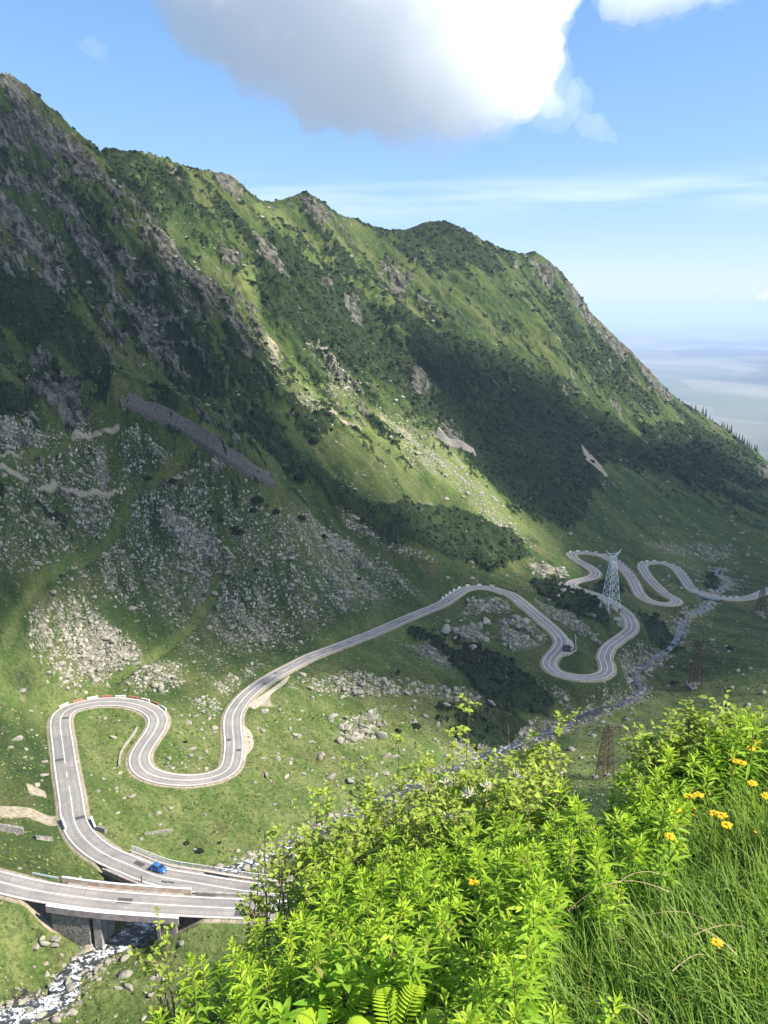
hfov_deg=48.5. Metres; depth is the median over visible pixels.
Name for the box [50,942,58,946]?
boulder
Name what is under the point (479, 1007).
leafy herb
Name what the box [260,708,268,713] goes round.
boulder
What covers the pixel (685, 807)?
leafy herb
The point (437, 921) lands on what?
leafy herb
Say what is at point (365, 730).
boulder
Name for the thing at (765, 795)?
yellow flower
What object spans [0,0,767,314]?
sky
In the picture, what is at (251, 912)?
leafy shrub
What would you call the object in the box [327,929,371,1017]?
leafy herb
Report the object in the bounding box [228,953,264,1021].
leafy herb
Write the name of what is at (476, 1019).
leafy herb
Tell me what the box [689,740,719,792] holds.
leafy herb
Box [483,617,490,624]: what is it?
boulder
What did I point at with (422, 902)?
leafy herb
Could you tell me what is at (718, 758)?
leafy herb
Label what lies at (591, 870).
leafy herb
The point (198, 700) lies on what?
scree stones
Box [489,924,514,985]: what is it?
leafy herb
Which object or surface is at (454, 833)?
leafy herb
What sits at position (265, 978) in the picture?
leafy herb
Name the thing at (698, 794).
yellow flower
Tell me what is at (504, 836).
leafy herb
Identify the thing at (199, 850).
dwarf pine
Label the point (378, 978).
broad leaf herb
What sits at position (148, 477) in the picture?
dwarf pine
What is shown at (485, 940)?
leafy herb
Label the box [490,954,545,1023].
leafy herb
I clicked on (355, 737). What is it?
boulder
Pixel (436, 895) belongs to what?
leafy herb
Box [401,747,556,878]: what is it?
leafy shrub
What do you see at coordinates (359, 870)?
leafy herb
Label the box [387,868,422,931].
leafy herb
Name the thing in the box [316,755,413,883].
leafy shrub
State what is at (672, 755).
leafy herb
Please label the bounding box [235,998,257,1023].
leafy herb
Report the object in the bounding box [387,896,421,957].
leafy herb
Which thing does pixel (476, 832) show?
leafy herb
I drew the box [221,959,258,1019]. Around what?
leafy herb
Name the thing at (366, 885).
leafy herb
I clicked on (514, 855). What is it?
leafy herb
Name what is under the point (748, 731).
leafy herb
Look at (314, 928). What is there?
leafy herb
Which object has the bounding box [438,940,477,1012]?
leafy herb
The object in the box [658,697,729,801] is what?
leafy shrub
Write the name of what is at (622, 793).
leafy shrub
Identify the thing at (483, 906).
leafy herb
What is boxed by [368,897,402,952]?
leafy herb
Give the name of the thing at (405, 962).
leafy herb
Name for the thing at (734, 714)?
leafy shrub
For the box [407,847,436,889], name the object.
leafy herb
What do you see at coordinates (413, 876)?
leafy herb
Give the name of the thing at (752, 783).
yellow flower
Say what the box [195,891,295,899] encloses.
wall
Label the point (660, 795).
leafy herb
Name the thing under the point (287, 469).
dwarf pine
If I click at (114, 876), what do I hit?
road bridge
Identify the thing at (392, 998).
fern
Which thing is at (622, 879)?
dry stalk
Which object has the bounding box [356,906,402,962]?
leafy herb
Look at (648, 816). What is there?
leafy herb
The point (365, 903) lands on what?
leafy herb
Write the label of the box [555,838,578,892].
leafy herb
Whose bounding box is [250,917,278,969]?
leafy herb
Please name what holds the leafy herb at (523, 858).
on the hillside ground at (462, 940)
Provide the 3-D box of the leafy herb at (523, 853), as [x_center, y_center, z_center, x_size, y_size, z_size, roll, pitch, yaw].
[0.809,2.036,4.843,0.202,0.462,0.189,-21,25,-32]
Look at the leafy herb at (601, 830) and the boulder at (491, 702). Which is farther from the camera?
the boulder at (491, 702)
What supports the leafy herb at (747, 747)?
on the hillside ground at (462, 940)
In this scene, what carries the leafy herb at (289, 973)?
on the hillside ground at (462, 940)
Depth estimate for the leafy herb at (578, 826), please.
5.04 m
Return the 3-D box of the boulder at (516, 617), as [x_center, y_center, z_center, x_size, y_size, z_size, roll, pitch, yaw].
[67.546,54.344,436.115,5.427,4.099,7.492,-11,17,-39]
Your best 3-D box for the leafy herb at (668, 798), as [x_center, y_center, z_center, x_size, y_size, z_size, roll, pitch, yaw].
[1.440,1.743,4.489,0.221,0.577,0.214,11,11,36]
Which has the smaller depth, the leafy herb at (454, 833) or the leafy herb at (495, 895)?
the leafy herb at (495, 895)
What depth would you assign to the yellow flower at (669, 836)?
4.36 m
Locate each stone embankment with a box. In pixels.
[119,391,275,487]
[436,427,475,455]
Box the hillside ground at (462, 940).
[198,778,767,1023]
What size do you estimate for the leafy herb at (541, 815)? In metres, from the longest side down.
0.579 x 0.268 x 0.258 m
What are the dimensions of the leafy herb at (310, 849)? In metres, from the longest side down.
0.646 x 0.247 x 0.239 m
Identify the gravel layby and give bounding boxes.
[242,724,253,759]
[247,676,289,708]
[559,639,573,657]
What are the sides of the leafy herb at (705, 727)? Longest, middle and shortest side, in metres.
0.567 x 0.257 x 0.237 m
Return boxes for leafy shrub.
[128,906,187,1023]
[234,822,298,961]
[235,843,308,966]
[260,823,336,937]
[264,786,365,934]
[286,812,400,926]
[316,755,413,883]
[337,783,460,904]
[347,733,441,865]
[351,744,503,888]
[373,729,472,854]
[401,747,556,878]
[418,693,525,845]
[429,726,594,851]
[480,753,593,856]
[496,707,580,824]
[532,742,583,840]
[609,744,668,832]
[615,712,691,818]
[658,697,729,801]
[678,690,767,784]
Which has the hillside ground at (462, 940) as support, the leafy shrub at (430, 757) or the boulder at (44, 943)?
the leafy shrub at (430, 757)
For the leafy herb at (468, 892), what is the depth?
4.88 m
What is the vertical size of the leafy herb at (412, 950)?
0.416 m
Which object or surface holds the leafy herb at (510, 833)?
on the hillside ground at (462, 940)
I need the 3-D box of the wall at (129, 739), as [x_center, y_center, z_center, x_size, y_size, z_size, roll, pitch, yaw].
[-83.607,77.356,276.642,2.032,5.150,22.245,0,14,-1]
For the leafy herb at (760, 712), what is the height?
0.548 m
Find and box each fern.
[295,976,377,1023]
[346,981,447,1023]
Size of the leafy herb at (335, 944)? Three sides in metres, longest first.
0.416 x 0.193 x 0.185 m
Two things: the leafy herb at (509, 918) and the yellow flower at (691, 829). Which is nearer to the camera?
the leafy herb at (509, 918)
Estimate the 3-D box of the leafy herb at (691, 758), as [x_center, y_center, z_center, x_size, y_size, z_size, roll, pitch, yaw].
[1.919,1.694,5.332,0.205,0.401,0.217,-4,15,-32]
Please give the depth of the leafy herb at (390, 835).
5.44 m
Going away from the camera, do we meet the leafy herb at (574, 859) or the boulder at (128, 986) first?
the leafy herb at (574, 859)
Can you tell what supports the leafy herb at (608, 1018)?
on the hillside ground at (462, 940)
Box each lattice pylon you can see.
[592,724,621,779]
[598,549,622,614]
[684,639,707,690]
[752,585,767,614]
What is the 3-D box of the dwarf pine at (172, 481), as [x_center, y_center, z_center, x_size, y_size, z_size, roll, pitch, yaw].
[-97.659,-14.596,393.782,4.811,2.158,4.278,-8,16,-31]
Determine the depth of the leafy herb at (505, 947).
3.95 m
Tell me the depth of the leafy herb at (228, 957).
4.74 m
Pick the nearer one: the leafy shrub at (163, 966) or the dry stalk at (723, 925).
the dry stalk at (723, 925)
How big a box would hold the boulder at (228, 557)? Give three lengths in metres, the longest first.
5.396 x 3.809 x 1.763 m
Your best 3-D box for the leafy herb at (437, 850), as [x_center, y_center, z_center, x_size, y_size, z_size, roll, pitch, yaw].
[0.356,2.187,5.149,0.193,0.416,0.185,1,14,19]
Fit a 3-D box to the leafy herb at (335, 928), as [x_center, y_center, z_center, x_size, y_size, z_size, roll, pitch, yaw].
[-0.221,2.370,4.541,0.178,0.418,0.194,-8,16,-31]
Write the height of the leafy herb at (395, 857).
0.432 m
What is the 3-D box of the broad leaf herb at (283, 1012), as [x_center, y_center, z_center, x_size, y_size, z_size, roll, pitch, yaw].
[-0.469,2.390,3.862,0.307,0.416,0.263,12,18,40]
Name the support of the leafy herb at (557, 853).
on the hillside ground at (462, 940)
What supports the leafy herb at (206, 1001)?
on the hillside ground at (462, 940)
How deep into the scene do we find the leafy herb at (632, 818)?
4.74 m
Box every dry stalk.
[567,880,669,910]
[594,871,665,905]
[595,1000,649,1023]
[640,911,724,933]
[662,927,736,954]
[672,954,720,970]
[691,924,767,944]
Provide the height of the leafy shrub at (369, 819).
1.661 m
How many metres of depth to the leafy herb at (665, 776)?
5.15 m
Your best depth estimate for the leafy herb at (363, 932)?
4.17 m
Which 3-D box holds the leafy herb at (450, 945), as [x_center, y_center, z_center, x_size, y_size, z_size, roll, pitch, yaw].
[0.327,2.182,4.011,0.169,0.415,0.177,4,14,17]
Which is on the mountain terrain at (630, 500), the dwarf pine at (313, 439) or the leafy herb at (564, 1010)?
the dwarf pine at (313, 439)
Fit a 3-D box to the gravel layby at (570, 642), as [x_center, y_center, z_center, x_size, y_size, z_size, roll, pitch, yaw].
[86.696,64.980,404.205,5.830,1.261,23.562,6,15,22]
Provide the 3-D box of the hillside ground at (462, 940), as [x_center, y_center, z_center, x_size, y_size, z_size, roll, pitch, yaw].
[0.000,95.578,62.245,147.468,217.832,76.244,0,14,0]
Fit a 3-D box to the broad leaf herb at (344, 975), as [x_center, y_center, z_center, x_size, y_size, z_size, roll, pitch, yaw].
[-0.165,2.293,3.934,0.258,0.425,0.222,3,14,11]
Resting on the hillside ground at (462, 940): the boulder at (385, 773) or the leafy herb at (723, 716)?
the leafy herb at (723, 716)
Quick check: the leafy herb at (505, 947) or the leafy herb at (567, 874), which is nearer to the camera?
the leafy herb at (505, 947)
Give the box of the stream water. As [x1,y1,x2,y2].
[0,562,740,1023]
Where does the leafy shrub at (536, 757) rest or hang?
on the hillside ground at (462, 940)
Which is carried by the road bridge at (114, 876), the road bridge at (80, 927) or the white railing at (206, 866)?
the white railing at (206, 866)
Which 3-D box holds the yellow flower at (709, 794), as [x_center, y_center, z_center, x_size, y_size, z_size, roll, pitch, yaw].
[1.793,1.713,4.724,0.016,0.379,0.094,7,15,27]
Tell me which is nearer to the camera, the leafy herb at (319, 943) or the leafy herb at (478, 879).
the leafy herb at (319, 943)
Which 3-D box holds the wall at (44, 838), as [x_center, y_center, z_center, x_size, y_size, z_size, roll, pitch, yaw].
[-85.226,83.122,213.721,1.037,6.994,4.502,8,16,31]
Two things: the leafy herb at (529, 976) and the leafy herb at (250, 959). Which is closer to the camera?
the leafy herb at (529, 976)
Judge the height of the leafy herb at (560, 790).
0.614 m
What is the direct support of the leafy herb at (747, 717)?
on the hillside ground at (462, 940)
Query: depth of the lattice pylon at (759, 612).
559.78 m
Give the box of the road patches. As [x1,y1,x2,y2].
[55,672,275,915]
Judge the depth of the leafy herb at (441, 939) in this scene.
4.10 m
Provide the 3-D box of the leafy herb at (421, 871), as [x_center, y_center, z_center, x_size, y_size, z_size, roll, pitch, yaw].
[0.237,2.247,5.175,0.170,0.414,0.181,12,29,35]
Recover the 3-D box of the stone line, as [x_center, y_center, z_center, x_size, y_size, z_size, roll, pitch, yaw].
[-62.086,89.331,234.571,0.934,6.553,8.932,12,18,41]
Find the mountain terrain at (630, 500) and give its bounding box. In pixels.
[0,72,767,1023]
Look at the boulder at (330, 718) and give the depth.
315.09 m
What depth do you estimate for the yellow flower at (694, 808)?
4.58 m
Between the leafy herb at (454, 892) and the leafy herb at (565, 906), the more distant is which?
the leafy herb at (454, 892)
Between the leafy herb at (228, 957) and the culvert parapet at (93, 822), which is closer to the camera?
the leafy herb at (228, 957)
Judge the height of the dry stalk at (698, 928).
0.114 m
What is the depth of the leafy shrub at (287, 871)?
6.26 m
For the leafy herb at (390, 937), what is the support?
on the hillside ground at (462, 940)
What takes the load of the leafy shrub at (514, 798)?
on the hillside ground at (462, 940)
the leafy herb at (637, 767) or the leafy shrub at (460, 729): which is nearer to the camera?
the leafy herb at (637, 767)
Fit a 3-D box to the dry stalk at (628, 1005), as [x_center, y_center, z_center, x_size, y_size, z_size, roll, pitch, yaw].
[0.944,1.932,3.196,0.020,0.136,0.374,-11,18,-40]
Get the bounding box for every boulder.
[12,735,22,740]
[18,996,28,1004]
[32,943,38,949]
[39,941,49,945]
[49,935,56,940]
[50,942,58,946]
[65,976,70,985]
[66,983,75,991]
[74,949,89,955]
[82,942,94,949]
[114,986,122,989]
[116,651,128,656]
[124,983,132,991]
[199,589,206,593]
[224,556,234,559]
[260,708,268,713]
[310,596,317,601]
[317,751,324,756]
[326,773,335,779]
[327,715,333,722]
[334,566,341,572]
[336,736,343,743]
[337,724,344,730]
[344,590,352,594]
[344,724,352,729]
[345,736,358,740]
[346,777,353,782]
[357,733,363,740]
[358,728,368,733]
[367,715,377,720]
[375,731,386,739]
[382,771,389,775]
[383,753,390,757]
[440,627,448,634]
[443,624,449,630]
[468,644,476,649]
[476,622,482,628]
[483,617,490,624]
[487,699,494,706]
[508,614,521,620]
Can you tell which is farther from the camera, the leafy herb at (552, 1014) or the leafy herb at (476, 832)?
the leafy herb at (476, 832)
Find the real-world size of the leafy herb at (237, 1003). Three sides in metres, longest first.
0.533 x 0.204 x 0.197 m
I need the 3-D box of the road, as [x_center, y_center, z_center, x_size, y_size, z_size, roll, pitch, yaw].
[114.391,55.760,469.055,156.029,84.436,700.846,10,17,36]
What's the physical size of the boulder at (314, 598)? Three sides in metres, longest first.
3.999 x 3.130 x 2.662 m
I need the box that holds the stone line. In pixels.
[143,828,172,834]
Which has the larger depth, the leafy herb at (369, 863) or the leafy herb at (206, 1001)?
the leafy herb at (369, 863)
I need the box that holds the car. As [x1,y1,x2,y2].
[149,862,167,873]
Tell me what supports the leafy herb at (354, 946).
on the hillside ground at (462, 940)
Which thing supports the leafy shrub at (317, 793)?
on the hillside ground at (462, 940)
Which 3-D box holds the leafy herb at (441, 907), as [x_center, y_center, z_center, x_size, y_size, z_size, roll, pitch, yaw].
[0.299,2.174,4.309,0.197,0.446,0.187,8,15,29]
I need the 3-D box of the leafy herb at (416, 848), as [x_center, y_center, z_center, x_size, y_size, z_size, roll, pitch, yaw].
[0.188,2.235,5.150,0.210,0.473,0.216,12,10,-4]
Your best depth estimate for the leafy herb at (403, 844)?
5.50 m
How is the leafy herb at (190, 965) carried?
on the hillside ground at (462, 940)
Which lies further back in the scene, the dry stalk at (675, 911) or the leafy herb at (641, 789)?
the leafy herb at (641, 789)
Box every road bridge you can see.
[45,876,191,946]
[102,848,297,895]
[694,590,720,601]
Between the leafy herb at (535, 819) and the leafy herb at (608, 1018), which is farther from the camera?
the leafy herb at (535, 819)
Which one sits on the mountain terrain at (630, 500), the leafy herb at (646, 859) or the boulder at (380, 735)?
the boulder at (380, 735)
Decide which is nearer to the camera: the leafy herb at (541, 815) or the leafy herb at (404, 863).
the leafy herb at (404, 863)
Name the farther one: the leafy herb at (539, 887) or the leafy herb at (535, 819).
the leafy herb at (535, 819)
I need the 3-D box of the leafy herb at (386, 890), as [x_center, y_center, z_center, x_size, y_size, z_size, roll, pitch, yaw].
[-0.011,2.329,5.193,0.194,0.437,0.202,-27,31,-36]
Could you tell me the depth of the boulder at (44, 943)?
177.78 m
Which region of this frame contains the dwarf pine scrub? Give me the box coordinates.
[0,93,767,857]
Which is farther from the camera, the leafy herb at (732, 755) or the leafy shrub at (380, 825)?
the leafy shrub at (380, 825)
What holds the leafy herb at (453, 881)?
on the hillside ground at (462, 940)
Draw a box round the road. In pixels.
[0,551,767,920]
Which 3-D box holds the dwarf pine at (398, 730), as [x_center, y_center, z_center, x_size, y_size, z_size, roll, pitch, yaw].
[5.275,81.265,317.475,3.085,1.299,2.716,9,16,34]
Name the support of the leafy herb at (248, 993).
on the hillside ground at (462, 940)
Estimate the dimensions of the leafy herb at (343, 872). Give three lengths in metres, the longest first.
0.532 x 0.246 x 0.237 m
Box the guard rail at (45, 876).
[32,872,58,882]
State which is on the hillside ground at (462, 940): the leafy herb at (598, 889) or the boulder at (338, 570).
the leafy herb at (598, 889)
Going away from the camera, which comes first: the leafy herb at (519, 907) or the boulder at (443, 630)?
the leafy herb at (519, 907)
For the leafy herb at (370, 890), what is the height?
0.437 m
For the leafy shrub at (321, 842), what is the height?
1.108 m
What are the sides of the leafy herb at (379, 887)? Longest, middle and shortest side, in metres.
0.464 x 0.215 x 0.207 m
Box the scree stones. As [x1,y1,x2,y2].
[0,72,767,1023]
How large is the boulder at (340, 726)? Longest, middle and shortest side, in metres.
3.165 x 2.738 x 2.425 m
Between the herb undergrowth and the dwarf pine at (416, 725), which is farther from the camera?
the dwarf pine at (416, 725)
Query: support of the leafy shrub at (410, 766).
on the hillside ground at (462, 940)
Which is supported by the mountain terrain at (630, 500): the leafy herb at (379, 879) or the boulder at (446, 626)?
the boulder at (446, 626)
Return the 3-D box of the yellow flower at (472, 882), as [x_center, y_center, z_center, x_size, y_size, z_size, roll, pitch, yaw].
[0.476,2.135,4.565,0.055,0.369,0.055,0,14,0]
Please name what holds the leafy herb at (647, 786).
on the hillside ground at (462, 940)
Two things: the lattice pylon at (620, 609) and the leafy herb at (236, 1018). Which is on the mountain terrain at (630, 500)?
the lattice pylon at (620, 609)
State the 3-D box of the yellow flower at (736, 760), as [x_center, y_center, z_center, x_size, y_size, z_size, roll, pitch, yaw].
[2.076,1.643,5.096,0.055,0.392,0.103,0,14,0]
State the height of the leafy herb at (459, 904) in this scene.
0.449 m
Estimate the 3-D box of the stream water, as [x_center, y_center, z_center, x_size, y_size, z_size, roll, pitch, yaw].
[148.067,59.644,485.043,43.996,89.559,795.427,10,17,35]
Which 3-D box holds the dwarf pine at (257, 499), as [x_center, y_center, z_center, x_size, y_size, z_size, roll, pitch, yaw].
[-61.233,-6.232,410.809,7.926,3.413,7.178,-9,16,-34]
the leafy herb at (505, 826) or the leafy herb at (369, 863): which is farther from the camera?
the leafy herb at (369, 863)
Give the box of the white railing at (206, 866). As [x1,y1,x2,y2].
[131,845,292,878]
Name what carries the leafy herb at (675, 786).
on the hillside ground at (462, 940)
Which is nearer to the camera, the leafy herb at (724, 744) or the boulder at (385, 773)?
the leafy herb at (724, 744)
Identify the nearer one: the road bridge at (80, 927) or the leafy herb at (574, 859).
the leafy herb at (574, 859)
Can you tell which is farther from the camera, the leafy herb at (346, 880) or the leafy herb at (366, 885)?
the leafy herb at (346, 880)
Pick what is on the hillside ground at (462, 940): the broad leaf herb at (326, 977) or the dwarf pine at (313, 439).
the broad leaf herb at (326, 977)
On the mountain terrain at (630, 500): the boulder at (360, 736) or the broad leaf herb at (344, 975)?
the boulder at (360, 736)
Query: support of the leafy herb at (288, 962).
on the hillside ground at (462, 940)
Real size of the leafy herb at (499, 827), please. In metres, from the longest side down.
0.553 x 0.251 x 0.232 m
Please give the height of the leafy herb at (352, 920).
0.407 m
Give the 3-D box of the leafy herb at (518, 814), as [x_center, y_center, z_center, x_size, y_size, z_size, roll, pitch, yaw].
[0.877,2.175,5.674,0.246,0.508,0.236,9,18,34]
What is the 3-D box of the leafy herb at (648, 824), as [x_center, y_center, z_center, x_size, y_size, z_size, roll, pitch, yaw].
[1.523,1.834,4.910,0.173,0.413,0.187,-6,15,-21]
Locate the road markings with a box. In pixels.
[0,552,767,919]
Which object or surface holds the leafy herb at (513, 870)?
on the hillside ground at (462, 940)
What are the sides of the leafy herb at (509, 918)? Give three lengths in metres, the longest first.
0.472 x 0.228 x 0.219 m
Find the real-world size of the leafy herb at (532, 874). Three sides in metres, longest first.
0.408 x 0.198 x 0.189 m
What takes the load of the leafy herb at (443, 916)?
on the hillside ground at (462, 940)
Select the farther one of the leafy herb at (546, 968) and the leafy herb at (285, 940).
the leafy herb at (285, 940)
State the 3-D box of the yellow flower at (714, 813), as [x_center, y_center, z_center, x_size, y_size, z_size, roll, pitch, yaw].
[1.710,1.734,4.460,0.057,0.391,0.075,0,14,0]
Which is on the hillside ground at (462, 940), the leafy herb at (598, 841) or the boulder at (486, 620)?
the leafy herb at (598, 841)
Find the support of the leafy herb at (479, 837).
on the hillside ground at (462, 940)
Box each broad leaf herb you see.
[253,996,306,1023]
[292,966,348,1023]
[303,945,357,1008]
[326,962,371,1022]
[352,946,402,1020]
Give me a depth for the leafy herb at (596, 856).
4.12 m
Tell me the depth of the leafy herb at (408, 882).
4.95 m
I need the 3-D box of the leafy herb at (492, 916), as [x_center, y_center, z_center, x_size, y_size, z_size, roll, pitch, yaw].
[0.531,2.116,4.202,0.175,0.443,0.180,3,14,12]
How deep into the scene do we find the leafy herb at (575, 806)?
4.81 m
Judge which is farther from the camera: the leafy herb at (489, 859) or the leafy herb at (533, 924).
the leafy herb at (489, 859)
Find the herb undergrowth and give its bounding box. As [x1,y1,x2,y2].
[162,723,767,1023]
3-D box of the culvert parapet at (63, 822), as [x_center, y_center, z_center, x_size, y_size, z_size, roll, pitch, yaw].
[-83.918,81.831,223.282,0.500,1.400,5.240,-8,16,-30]
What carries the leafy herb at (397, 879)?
on the hillside ground at (462, 940)
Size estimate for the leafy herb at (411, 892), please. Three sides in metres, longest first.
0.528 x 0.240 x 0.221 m
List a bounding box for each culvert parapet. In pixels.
[61,817,66,829]
[90,816,95,829]
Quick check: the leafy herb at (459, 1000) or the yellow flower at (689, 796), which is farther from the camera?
the yellow flower at (689, 796)
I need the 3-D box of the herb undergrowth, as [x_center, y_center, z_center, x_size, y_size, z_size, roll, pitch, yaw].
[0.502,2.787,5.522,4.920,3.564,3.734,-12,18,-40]
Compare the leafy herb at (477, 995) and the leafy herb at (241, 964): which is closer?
the leafy herb at (477, 995)
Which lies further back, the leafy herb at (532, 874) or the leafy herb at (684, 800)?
the leafy herb at (684, 800)
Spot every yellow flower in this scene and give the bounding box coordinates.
[469,878,477,937]
[659,832,674,894]
[682,814,694,866]
[684,794,694,836]
[691,807,695,851]
[693,791,703,844]
[702,810,718,864]
[705,793,710,841]
[711,937,723,1005]
[717,812,727,862]
[718,821,732,873]
[723,758,738,805]
[737,760,746,794]
[747,780,757,830]
[750,831,756,880]
[761,792,767,843]
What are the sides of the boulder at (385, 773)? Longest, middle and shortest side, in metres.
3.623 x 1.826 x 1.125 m
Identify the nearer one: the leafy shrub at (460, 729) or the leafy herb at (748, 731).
the leafy herb at (748, 731)
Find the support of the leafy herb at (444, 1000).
on the hillside ground at (462, 940)
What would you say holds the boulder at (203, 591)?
on the mountain terrain at (630, 500)
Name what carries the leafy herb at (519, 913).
on the hillside ground at (462, 940)
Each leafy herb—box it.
[146,1007,173,1023]
[168,1008,199,1023]
[173,1012,194,1023]
[175,951,217,1023]
[186,953,225,1023]
[212,1004,229,1023]
[217,939,253,1000]
[218,989,253,1023]
[219,936,246,997]
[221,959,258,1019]
[221,996,254,1023]
[227,946,254,980]
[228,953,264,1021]
[228,1013,246,1023]
[230,973,275,1023]
[234,961,266,1022]
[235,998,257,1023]
[242,958,275,1003]
[245,927,268,984]
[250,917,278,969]
[256,963,288,1019]
[261,957,289,1015]
[262,1002,286,1018]
[265,912,301,992]
[266,921,304,1002]
[273,949,303,1020]
[274,962,300,1019]
[280,909,308,970]
[284,921,312,974]
[291,901,324,972]
[291,939,328,1019]
[292,910,330,967]
[295,941,334,1015]
[299,924,332,971]
[299,967,331,1013]
[300,890,339,963]
[301,846,341,917]
[303,907,327,950]
[308,940,334,1010]
[310,871,346,930]
[318,861,339,920]
[320,879,361,938]
[321,928,345,1002]
[324,937,340,970]
[325,908,342,951]
[327,856,358,930]
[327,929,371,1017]
[330,907,357,965]
[330,922,350,968]
[335,871,368,913]
[340,910,371,963]
[341,877,358,925]
[341,919,380,1015]
[342,867,369,917]
[344,931,370,978]
[345,876,368,920]
[346,881,384,946]
[347,867,379,921]
[351,877,377,929]
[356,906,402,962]
[357,855,378,899]
[359,924,395,1011]
[364,888,380,952]
[366,868,398,906]
[367,825,400,900]
[367,863,395,924]
[367,915,408,1023]
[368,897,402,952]
[368,949,395,1015]
[370,918,396,953]
[371,863,398,921]
[374,846,397,884]
[382,889,413,953]
[386,938,432,1023]
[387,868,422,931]
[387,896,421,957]
[387,963,409,1016]
[389,832,414,897]
[390,845,408,891]
[390,933,446,1021]
[391,854,406,892]
[391,877,426,947]
[393,851,415,901]
[399,889,436,970]
[399,934,423,976]
[400,852,429,909]
[400,869,419,930]
[403,845,426,902]
[403,863,429,929]
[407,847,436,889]
[407,863,437,935]
[409,848,436,910]
[411,860,433,902]
[412,924,453,1017]
[414,899,439,973]
[419,932,450,1003]
[422,816,446,890]
[423,862,451,913]
[423,901,460,975]
[424,917,443,973]
[425,877,465,944]
[426,933,461,996]
[426,987,461,1023]
[427,872,453,932]
[427,910,469,986]
[428,842,455,897]
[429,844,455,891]
[433,933,468,1006]
[437,894,472,953]
[438,855,465,907]
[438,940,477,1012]
[446,993,472,1023]
[447,877,466,921]
[448,822,482,888]
[448,824,477,886]
[448,928,499,1009]
[448,1002,484,1023]
[451,871,473,913]
[452,823,473,880]
[460,806,493,863]
[461,840,488,895]
[462,901,491,968]
[462,977,502,1023]
[464,848,497,922]
[465,947,509,1020]
[466,848,492,908]
[466,976,496,1017]
[466,991,496,1022]
[467,932,506,996]
[468,838,496,886]
[468,848,504,908]
[468,877,495,934]
[470,822,486,868]
[476,907,504,968]
[476,998,495,1023]
[480,859,497,896]
[480,971,519,1023]
[481,939,517,995]
[482,803,507,869]
[483,848,518,914]
[483,897,507,933]
[484,910,521,958]
[485,824,506,865]
[485,876,515,934]
[486,849,521,923]
[487,813,505,864]
[489,815,515,867]
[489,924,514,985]
[490,822,524,880]
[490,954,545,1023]
[491,1000,532,1023]
[493,886,544,987]
[494,828,516,876]
[495,810,516,870]
[498,934,549,1023]
[499,843,530,906]
[502,809,539,859]
[502,847,525,905]
[504,837,546,921]
[505,845,545,927]
[508,803,534,849]
[508,962,545,1017]
[509,899,565,997]
[510,862,536,923]
[514,840,531,886]
[514,870,569,966]
[516,843,536,875]
[516,936,558,1013]
[518,822,563,887]
[519,868,562,942]
[522,869,555,922]
[524,807,543,845]
[525,843,546,874]
[525,845,557,905]
[526,884,576,962]
[526,999,572,1023]
[527,896,566,991]
[532,809,548,858]
[535,776,573,866]
[536,856,563,910]
[539,807,571,879]
[546,878,578,947]
[550,820,576,887]
[550,827,585,921]
[550,1004,571,1023]
[553,793,573,829]
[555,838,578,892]
[556,838,584,912]
[558,793,594,882]
[559,803,593,857]
[560,798,594,864]
[573,850,608,909]
[575,819,600,876]
[577,866,617,928]
[579,829,630,916]
[579,846,624,942]
[580,826,610,890]
[581,839,616,894]
[586,991,632,1023]
[588,861,618,925]
[590,806,627,855]
[594,885,631,949]
[596,793,621,834]
[603,813,633,879]
[607,762,640,831]
[609,837,648,902]
[611,811,637,860]
[612,801,660,883]
[616,832,651,896]
[617,788,655,850]
[620,785,654,856]
[623,781,648,836]
[629,751,651,822]
[630,835,651,881]
[633,775,663,832]
[633,801,659,852]
[637,765,672,839]
[638,763,672,825]
[641,836,690,901]
[644,785,675,853]
[644,793,678,880]
[649,747,677,809]
[653,796,690,872]
[653,802,695,881]
[657,746,688,802]
[662,801,693,842]
[666,737,688,792]
[668,781,685,831]
[669,749,706,799]
[672,796,701,841]
[673,785,696,833]
[674,753,704,792]
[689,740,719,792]
[690,764,724,828]
[691,737,723,805]
[692,745,720,807]
[693,718,717,757]
[696,743,728,804]
[707,730,745,795]
[710,713,743,782]
[713,746,745,804]
[717,716,755,776]
[724,706,766,782]
[730,712,767,796]
[733,718,760,757]
[735,716,762,781]
[739,733,755,777]
[747,705,767,770]
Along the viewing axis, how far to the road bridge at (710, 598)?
591.11 m
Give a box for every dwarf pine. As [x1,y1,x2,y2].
[144,475,152,479]
[168,478,177,482]
[194,847,203,853]
[232,529,244,534]
[249,507,257,511]
[251,496,263,503]
[272,509,279,514]
[281,466,291,471]
[294,472,306,480]
[297,515,305,520]
[308,436,319,442]
[394,728,402,732]
[411,722,420,728]
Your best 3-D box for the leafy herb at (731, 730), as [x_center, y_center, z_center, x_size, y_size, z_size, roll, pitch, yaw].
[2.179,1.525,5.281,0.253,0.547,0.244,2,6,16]
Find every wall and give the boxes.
[0,823,23,834]
[34,835,52,840]
[96,825,106,833]
[118,727,137,766]
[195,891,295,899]
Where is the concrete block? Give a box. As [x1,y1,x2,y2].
[614,617,623,626]
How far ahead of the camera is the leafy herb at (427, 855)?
5.02 m
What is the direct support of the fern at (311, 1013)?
on the hillside ground at (462, 940)
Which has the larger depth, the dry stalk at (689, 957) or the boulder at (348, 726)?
the boulder at (348, 726)
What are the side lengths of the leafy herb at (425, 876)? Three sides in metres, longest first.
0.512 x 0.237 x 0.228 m

